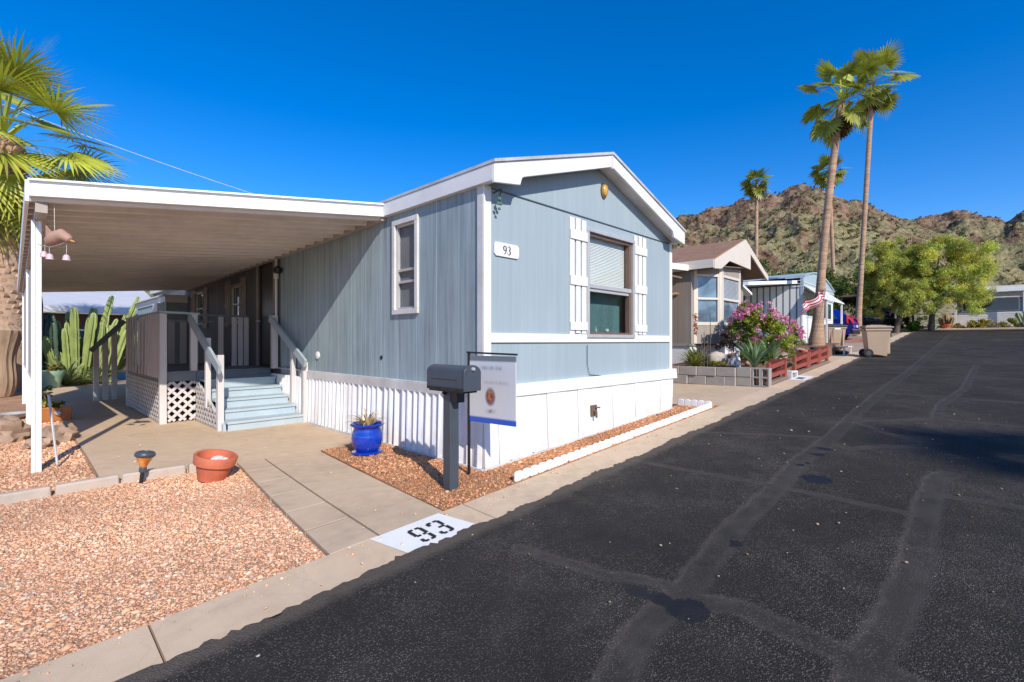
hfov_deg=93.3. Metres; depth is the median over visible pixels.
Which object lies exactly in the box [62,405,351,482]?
driveway
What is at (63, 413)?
planter box
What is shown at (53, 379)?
flower pot
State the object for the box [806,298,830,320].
window
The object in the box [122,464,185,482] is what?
concrete edging
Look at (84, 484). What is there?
concrete edging
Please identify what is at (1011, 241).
hill
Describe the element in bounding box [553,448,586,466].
scalloped edging
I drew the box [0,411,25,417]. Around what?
shallow bowl
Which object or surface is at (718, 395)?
neighbour driveway
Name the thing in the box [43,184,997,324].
hill
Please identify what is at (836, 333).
trash cart
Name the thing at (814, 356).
timber fence
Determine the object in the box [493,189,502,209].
hanging ornament
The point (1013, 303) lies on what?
window
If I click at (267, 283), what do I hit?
door
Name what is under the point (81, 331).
window
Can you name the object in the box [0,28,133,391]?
fan palm
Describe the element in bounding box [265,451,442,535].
walkway
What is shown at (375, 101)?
sky
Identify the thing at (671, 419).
scalloped edging
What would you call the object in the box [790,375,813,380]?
curb address
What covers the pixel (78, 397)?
driveway
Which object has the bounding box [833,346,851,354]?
bench
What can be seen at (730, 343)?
dark shrub
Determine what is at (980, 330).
cross street
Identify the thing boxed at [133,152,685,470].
mobile home
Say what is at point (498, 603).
road
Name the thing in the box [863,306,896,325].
parked car
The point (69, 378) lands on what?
agave
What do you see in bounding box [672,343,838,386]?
fence
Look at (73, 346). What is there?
columnar cactus
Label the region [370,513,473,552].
curb address
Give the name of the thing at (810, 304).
flag
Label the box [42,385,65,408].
flowering plant
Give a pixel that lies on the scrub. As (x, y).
(918, 319)
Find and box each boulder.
[0,415,30,443]
[22,438,52,449]
[42,421,78,443]
[705,351,728,366]
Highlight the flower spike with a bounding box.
[692,313,710,366]
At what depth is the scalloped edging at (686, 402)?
8.21 m
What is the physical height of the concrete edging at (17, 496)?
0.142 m
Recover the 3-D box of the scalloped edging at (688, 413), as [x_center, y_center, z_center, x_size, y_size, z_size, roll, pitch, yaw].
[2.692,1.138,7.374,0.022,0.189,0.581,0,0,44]
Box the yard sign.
[466,351,517,474]
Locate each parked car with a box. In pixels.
[833,310,859,338]
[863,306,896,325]
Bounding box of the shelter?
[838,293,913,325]
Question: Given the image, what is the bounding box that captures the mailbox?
[427,364,480,490]
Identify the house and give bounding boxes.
[42,291,150,368]
[941,284,1023,326]
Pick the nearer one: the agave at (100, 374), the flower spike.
the flower spike
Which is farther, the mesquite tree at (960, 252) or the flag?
the mesquite tree at (960, 252)
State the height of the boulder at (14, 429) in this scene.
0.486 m
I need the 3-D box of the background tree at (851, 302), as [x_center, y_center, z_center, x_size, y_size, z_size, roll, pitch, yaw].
[25.348,-3.277,34.875,4.551,4.955,5.796,0,0,-24]
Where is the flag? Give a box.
[800,288,825,336]
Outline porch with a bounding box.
[88,311,307,431]
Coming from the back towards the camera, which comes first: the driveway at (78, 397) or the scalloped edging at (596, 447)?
the driveway at (78, 397)
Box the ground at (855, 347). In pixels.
[15,325,1023,660]
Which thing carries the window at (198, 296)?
in the mobile home at (554, 273)
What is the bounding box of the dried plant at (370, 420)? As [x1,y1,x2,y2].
[344,407,387,426]
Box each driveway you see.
[46,384,134,409]
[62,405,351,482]
[672,383,766,405]
[822,352,854,362]
[844,338,862,342]
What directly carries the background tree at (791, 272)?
on the ground at (855, 347)
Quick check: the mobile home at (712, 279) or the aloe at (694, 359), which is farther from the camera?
the mobile home at (712, 279)
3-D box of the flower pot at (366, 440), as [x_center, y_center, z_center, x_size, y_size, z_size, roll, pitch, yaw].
[-1.750,1.173,5.846,0.402,0.368,0.402,0,0,44]
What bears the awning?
attached to the mobile home at (712, 279)
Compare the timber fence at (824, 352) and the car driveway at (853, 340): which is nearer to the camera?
the timber fence at (824, 352)
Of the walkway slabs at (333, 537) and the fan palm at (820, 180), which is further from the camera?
the fan palm at (820, 180)
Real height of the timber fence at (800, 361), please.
0.575 m
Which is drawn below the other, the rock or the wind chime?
the rock
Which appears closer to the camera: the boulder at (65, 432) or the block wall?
the boulder at (65, 432)
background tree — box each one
[758,258,792,274]
[769,268,809,275]
[786,265,854,294]
[831,285,848,309]
[836,267,909,314]
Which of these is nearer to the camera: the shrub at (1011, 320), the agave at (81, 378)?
the agave at (81, 378)
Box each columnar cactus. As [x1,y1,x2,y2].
[42,296,139,384]
[42,299,58,370]
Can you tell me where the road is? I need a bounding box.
[114,331,1023,681]
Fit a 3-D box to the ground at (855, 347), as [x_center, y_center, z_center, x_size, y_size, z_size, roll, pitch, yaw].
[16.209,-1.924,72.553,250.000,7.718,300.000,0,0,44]
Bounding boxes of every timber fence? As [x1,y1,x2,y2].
[765,358,787,384]
[792,352,809,374]
[807,349,820,369]
[817,346,829,365]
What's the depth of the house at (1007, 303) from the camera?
27.70 m
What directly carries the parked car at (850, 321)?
on the car driveway at (853, 340)
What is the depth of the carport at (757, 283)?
17.78 m
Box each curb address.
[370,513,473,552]
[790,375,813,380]
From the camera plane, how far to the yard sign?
4.69 m
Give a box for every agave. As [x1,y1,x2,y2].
[43,356,99,385]
[74,370,89,382]
[81,365,121,381]
[735,337,777,367]
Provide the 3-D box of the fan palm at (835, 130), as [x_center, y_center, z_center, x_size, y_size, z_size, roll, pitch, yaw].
[11.655,-4.764,16.846,3.010,10.419,2.825,0,0,9]
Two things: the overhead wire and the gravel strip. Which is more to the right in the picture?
the gravel strip
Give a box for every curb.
[0,332,909,681]
[892,327,1023,330]
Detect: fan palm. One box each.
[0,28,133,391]
[739,167,773,257]
[796,55,898,345]
[808,153,849,276]
[837,38,919,335]
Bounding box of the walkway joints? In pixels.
[259,469,348,530]
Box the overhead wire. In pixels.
[2,104,252,193]
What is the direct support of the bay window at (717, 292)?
in the mobile home at (712, 279)
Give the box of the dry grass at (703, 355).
[698,349,706,364]
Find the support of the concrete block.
on the ground at (855, 347)
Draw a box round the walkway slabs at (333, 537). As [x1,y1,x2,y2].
[237,459,376,555]
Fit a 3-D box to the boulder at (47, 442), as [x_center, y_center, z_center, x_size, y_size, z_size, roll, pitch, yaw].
[-5.995,1.334,6.136,0.283,0.225,0.308,0,0,44]
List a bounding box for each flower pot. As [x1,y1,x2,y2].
[42,370,64,388]
[193,449,237,482]
[350,420,383,455]
[940,324,951,327]
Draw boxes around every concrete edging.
[0,485,50,504]
[55,474,118,494]
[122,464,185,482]
[188,463,195,472]
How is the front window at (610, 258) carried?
in the mobile home at (554, 273)
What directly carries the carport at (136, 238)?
on the ground at (855, 347)
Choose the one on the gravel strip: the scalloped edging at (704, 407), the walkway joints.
the scalloped edging at (704, 407)
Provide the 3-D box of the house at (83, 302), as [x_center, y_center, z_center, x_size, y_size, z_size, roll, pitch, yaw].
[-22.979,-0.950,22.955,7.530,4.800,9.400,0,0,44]
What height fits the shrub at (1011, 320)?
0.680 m
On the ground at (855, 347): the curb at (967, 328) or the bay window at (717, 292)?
the curb at (967, 328)
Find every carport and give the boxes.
[17,178,387,472]
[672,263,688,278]
[742,280,796,348]
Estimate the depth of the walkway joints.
4.10 m
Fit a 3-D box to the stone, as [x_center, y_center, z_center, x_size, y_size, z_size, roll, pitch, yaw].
[-3.050,1.215,4.998,0.084,0.058,0.110,0,0,16]
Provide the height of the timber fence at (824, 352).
0.560 m
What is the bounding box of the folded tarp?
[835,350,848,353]
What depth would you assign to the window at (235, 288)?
10.85 m
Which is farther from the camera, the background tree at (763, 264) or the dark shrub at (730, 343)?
the background tree at (763, 264)
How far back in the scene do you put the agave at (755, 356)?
10.52 m
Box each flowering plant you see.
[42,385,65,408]
[46,364,64,370]
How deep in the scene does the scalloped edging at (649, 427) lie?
6.49 m
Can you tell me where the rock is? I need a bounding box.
[778,353,787,357]
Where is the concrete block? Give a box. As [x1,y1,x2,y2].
[780,370,797,378]
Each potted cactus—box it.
[938,314,954,327]
[1013,312,1023,326]
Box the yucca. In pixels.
[752,336,801,365]
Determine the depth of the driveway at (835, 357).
15.92 m
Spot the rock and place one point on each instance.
(781, 354)
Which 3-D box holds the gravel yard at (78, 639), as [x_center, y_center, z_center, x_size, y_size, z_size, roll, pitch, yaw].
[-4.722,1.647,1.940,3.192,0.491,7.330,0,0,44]
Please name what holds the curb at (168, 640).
on the ground at (855, 347)
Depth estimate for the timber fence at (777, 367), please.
10.93 m
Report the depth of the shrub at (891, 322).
30.24 m
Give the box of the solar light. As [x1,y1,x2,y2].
[134,450,155,483]
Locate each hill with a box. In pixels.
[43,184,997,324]
[913,210,1023,285]
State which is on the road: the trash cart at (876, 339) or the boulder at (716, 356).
the trash cart at (876, 339)
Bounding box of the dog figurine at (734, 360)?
[729,348,740,366]
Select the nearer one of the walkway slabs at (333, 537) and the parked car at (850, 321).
the walkway slabs at (333, 537)
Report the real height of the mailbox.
1.368 m
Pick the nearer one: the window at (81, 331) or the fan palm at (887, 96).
the window at (81, 331)
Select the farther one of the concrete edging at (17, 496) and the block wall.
the block wall
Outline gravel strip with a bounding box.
[321,405,717,510]
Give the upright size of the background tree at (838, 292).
3.674 m
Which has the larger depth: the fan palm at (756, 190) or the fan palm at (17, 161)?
the fan palm at (756, 190)
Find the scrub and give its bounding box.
[672,183,1023,324]
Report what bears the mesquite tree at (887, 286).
on the ground at (855, 347)
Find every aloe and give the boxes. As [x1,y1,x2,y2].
[674,348,709,365]
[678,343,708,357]
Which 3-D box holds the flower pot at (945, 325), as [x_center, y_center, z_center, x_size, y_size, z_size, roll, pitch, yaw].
[25.640,-0.831,28.552,0.562,0.312,0.562,0,0,44]
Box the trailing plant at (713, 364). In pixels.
[695,360,726,366]
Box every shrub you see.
[714,319,744,355]
[883,315,910,328]
[904,320,923,331]
[952,317,1006,327]
[1001,318,1018,327]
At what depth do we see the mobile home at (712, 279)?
13.07 m
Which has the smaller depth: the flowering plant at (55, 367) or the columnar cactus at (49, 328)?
the flowering plant at (55, 367)
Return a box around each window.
[79,329,84,338]
[194,290,203,325]
[229,283,239,324]
[392,214,418,314]
[586,227,634,337]
[694,268,740,343]
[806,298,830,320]
[962,297,1019,311]
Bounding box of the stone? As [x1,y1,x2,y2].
[211,455,222,459]
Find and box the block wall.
[672,366,771,386]
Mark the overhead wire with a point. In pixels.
(140, 155)
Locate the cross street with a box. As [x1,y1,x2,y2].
[920,329,1023,330]
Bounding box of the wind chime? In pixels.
[38,203,74,260]
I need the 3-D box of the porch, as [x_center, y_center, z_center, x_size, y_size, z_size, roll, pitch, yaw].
[-6.401,0.425,9.396,6.518,1.910,2.236,0,0,44]
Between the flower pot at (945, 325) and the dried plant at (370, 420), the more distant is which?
the flower pot at (945, 325)
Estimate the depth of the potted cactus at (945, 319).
28.56 m
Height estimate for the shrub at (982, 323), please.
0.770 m
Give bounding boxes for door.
[256,260,274,366]
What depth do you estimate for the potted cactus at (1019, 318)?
26.68 m
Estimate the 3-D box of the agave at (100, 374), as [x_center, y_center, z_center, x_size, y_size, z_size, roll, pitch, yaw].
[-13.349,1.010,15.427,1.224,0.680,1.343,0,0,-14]
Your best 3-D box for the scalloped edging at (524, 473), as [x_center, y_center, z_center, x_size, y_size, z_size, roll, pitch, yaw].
[0.225,1.319,4.819,0.022,0.188,0.581,0,0,44]
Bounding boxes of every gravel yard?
[0,394,96,494]
[0,465,325,677]
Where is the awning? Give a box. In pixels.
[743,284,751,295]
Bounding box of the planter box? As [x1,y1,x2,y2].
[42,404,72,422]
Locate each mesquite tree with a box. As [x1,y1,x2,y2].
[855,235,950,332]
[881,233,1001,330]
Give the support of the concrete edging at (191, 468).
on the gravel yard at (78, 639)
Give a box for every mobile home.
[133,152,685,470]
[672,239,767,363]
[743,272,843,343]
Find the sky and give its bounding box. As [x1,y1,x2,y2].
[0,0,1023,221]
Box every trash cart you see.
[824,324,847,349]
[858,325,893,356]
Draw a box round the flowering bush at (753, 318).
[720,299,805,358]
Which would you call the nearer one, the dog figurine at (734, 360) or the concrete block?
the dog figurine at (734, 360)
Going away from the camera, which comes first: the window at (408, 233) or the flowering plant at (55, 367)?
the window at (408, 233)
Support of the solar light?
on the gravel yard at (78, 639)
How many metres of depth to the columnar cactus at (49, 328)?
14.99 m
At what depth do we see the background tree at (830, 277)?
33.66 m
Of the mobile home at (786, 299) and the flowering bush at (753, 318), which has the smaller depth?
the flowering bush at (753, 318)
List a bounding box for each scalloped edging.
[514,459,553,481]
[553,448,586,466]
[586,437,614,454]
[615,428,639,442]
[639,421,660,433]
[661,414,679,425]
[677,399,711,405]
[680,408,696,419]
[697,402,711,412]
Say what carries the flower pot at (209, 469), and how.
on the gravel yard at (78, 639)

